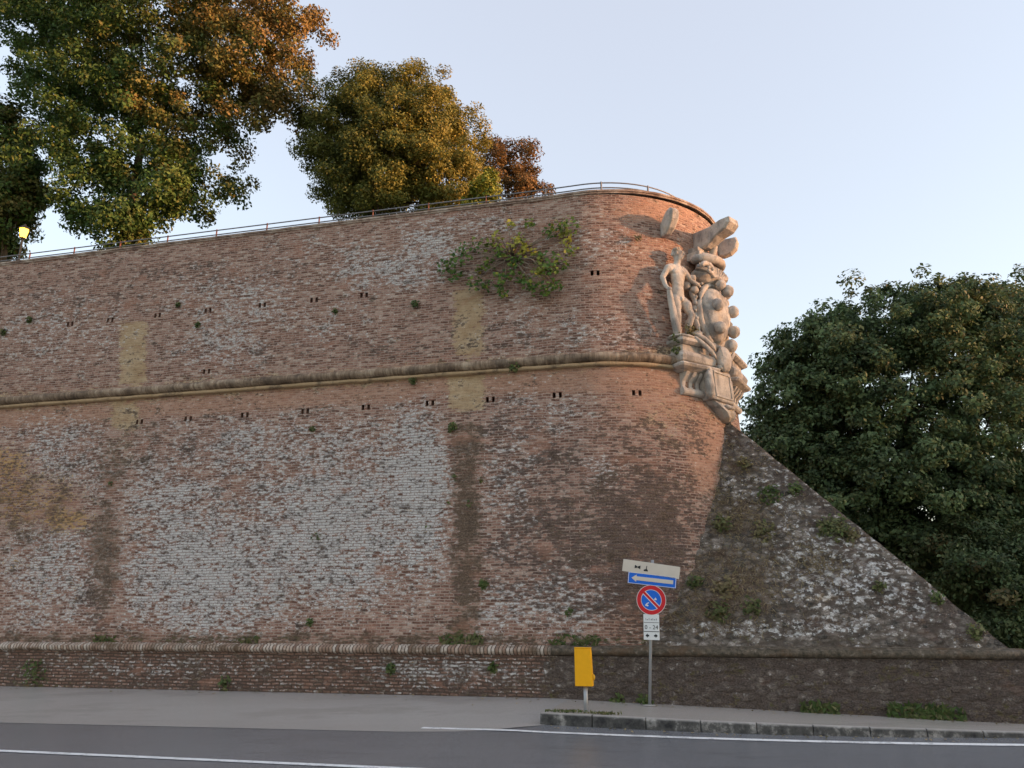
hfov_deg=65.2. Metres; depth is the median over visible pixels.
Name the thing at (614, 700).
weed tuft
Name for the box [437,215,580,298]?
caper bush
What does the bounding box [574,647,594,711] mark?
yellow post box
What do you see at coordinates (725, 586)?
weed tuft
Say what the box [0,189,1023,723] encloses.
fortress wall
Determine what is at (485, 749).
road
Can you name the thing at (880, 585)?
weed tuft
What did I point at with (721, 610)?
weed tuft
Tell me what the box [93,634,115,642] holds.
grass tuft
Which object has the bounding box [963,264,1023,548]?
plane tree
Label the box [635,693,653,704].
weed tuft
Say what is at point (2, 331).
weed tuft
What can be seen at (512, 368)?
weed tuft
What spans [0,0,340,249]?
oak tree
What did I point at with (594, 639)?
grass tuft
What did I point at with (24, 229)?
street lamp
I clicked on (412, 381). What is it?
weed tuft
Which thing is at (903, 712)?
grass tuft
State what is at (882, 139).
sky
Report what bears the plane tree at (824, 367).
on the ground
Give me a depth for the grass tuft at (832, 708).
15.89 m
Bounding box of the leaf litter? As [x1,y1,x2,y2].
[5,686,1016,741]
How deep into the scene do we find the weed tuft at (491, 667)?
17.69 m
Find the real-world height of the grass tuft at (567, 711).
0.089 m
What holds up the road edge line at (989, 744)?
on the road
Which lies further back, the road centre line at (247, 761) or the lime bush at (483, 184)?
the lime bush at (483, 184)
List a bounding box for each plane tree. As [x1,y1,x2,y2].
[738,263,1023,615]
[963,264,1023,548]
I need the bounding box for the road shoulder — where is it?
[0,686,569,731]
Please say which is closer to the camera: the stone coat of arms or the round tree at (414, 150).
the stone coat of arms
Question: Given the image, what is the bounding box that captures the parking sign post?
[622,559,679,706]
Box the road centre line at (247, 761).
[0,750,410,767]
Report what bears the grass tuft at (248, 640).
on the fortress wall
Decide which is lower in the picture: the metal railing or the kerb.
the kerb
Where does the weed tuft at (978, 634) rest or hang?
attached to the fortress wall
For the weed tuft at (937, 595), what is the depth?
16.51 m
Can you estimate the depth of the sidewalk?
15.12 m
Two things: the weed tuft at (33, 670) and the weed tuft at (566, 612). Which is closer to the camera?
the weed tuft at (566, 612)
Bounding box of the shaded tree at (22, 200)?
[0,93,57,261]
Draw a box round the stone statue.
[660,247,699,339]
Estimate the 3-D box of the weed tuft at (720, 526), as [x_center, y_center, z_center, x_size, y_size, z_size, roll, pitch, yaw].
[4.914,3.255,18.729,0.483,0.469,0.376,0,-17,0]
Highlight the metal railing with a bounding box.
[0,182,674,261]
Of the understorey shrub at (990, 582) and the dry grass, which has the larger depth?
the understorey shrub at (990, 582)
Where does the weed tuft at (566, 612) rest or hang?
attached to the fortress wall
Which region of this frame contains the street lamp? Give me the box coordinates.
[17,224,29,258]
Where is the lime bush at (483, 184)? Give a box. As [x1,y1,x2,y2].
[460,167,502,205]
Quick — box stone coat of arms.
[660,207,750,423]
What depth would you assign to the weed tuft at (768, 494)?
18.89 m
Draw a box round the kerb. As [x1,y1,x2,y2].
[540,712,1023,737]
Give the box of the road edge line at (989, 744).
[422,727,1023,745]
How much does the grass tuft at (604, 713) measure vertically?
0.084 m
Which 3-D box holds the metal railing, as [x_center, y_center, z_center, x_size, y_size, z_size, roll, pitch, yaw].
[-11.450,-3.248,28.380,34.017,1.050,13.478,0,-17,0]
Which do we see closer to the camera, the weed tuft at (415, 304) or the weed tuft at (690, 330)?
the weed tuft at (690, 330)
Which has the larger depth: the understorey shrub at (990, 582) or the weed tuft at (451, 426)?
the understorey shrub at (990, 582)
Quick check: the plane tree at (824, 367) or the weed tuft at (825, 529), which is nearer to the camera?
the weed tuft at (825, 529)
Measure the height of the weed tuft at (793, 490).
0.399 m
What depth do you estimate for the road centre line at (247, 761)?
11.06 m
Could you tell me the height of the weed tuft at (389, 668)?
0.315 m
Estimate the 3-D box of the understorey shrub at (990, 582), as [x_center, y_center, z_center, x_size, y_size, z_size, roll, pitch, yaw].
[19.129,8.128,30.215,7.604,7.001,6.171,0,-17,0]
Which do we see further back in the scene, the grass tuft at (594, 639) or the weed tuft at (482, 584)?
the weed tuft at (482, 584)
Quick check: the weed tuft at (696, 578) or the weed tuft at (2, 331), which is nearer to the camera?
the weed tuft at (696, 578)
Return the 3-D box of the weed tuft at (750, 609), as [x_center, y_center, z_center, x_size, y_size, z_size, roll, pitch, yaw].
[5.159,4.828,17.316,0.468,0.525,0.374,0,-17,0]
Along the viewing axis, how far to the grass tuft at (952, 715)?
15.36 m
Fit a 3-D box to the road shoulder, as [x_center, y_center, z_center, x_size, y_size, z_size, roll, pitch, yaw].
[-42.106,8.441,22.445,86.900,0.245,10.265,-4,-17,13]
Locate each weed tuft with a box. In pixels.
[0,328,5,335]
[20,659,45,686]
[26,316,32,322]
[194,321,200,327]
[217,675,231,690]
[305,618,313,626]
[385,662,395,675]
[408,377,417,385]
[411,300,419,306]
[448,421,456,432]
[478,579,488,590]
[487,661,498,673]
[507,362,520,372]
[564,607,572,616]
[609,692,624,702]
[633,233,641,240]
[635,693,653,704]
[671,332,679,342]
[671,346,680,354]
[684,323,698,334]
[685,575,704,588]
[705,600,730,622]
[708,575,740,601]
[711,513,732,532]
[737,456,753,470]
[739,595,760,618]
[750,519,775,542]
[757,484,782,504]
[787,481,803,496]
[815,513,850,542]
[840,526,860,542]
[872,580,887,593]
[928,589,945,605]
[966,622,985,640]
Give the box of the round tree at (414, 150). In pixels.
[285,56,502,220]
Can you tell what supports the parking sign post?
on the sidewalk
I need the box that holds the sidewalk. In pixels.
[546,699,1023,730]
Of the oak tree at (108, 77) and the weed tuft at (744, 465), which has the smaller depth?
the weed tuft at (744, 465)
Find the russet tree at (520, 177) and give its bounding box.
[475,134,555,200]
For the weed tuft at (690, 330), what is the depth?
20.17 m
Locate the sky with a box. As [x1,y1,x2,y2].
[0,0,1023,518]
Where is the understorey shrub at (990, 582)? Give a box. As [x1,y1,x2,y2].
[897,509,1023,648]
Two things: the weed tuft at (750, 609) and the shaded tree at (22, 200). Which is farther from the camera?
the shaded tree at (22, 200)
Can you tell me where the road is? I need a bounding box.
[0,721,1023,767]
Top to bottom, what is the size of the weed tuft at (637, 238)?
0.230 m
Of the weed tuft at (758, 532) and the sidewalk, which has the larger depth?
the weed tuft at (758, 532)
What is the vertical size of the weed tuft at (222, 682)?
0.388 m
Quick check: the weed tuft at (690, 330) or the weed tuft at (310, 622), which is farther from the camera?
the weed tuft at (690, 330)
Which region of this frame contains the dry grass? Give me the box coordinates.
[660,413,888,638]
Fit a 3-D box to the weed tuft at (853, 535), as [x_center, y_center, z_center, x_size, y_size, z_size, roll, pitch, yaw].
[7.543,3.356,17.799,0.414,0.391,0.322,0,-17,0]
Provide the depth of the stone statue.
20.36 m
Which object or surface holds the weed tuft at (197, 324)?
attached to the fortress wall
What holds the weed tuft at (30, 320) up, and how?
attached to the fortress wall
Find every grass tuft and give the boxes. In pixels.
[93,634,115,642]
[238,635,259,643]
[438,632,483,645]
[545,708,591,712]
[547,633,600,645]
[582,710,621,714]
[799,699,840,714]
[885,700,951,720]
[922,706,967,721]
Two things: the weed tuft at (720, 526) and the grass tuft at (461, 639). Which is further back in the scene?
the weed tuft at (720, 526)
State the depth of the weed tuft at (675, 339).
19.88 m
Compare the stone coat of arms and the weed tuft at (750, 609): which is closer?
the weed tuft at (750, 609)

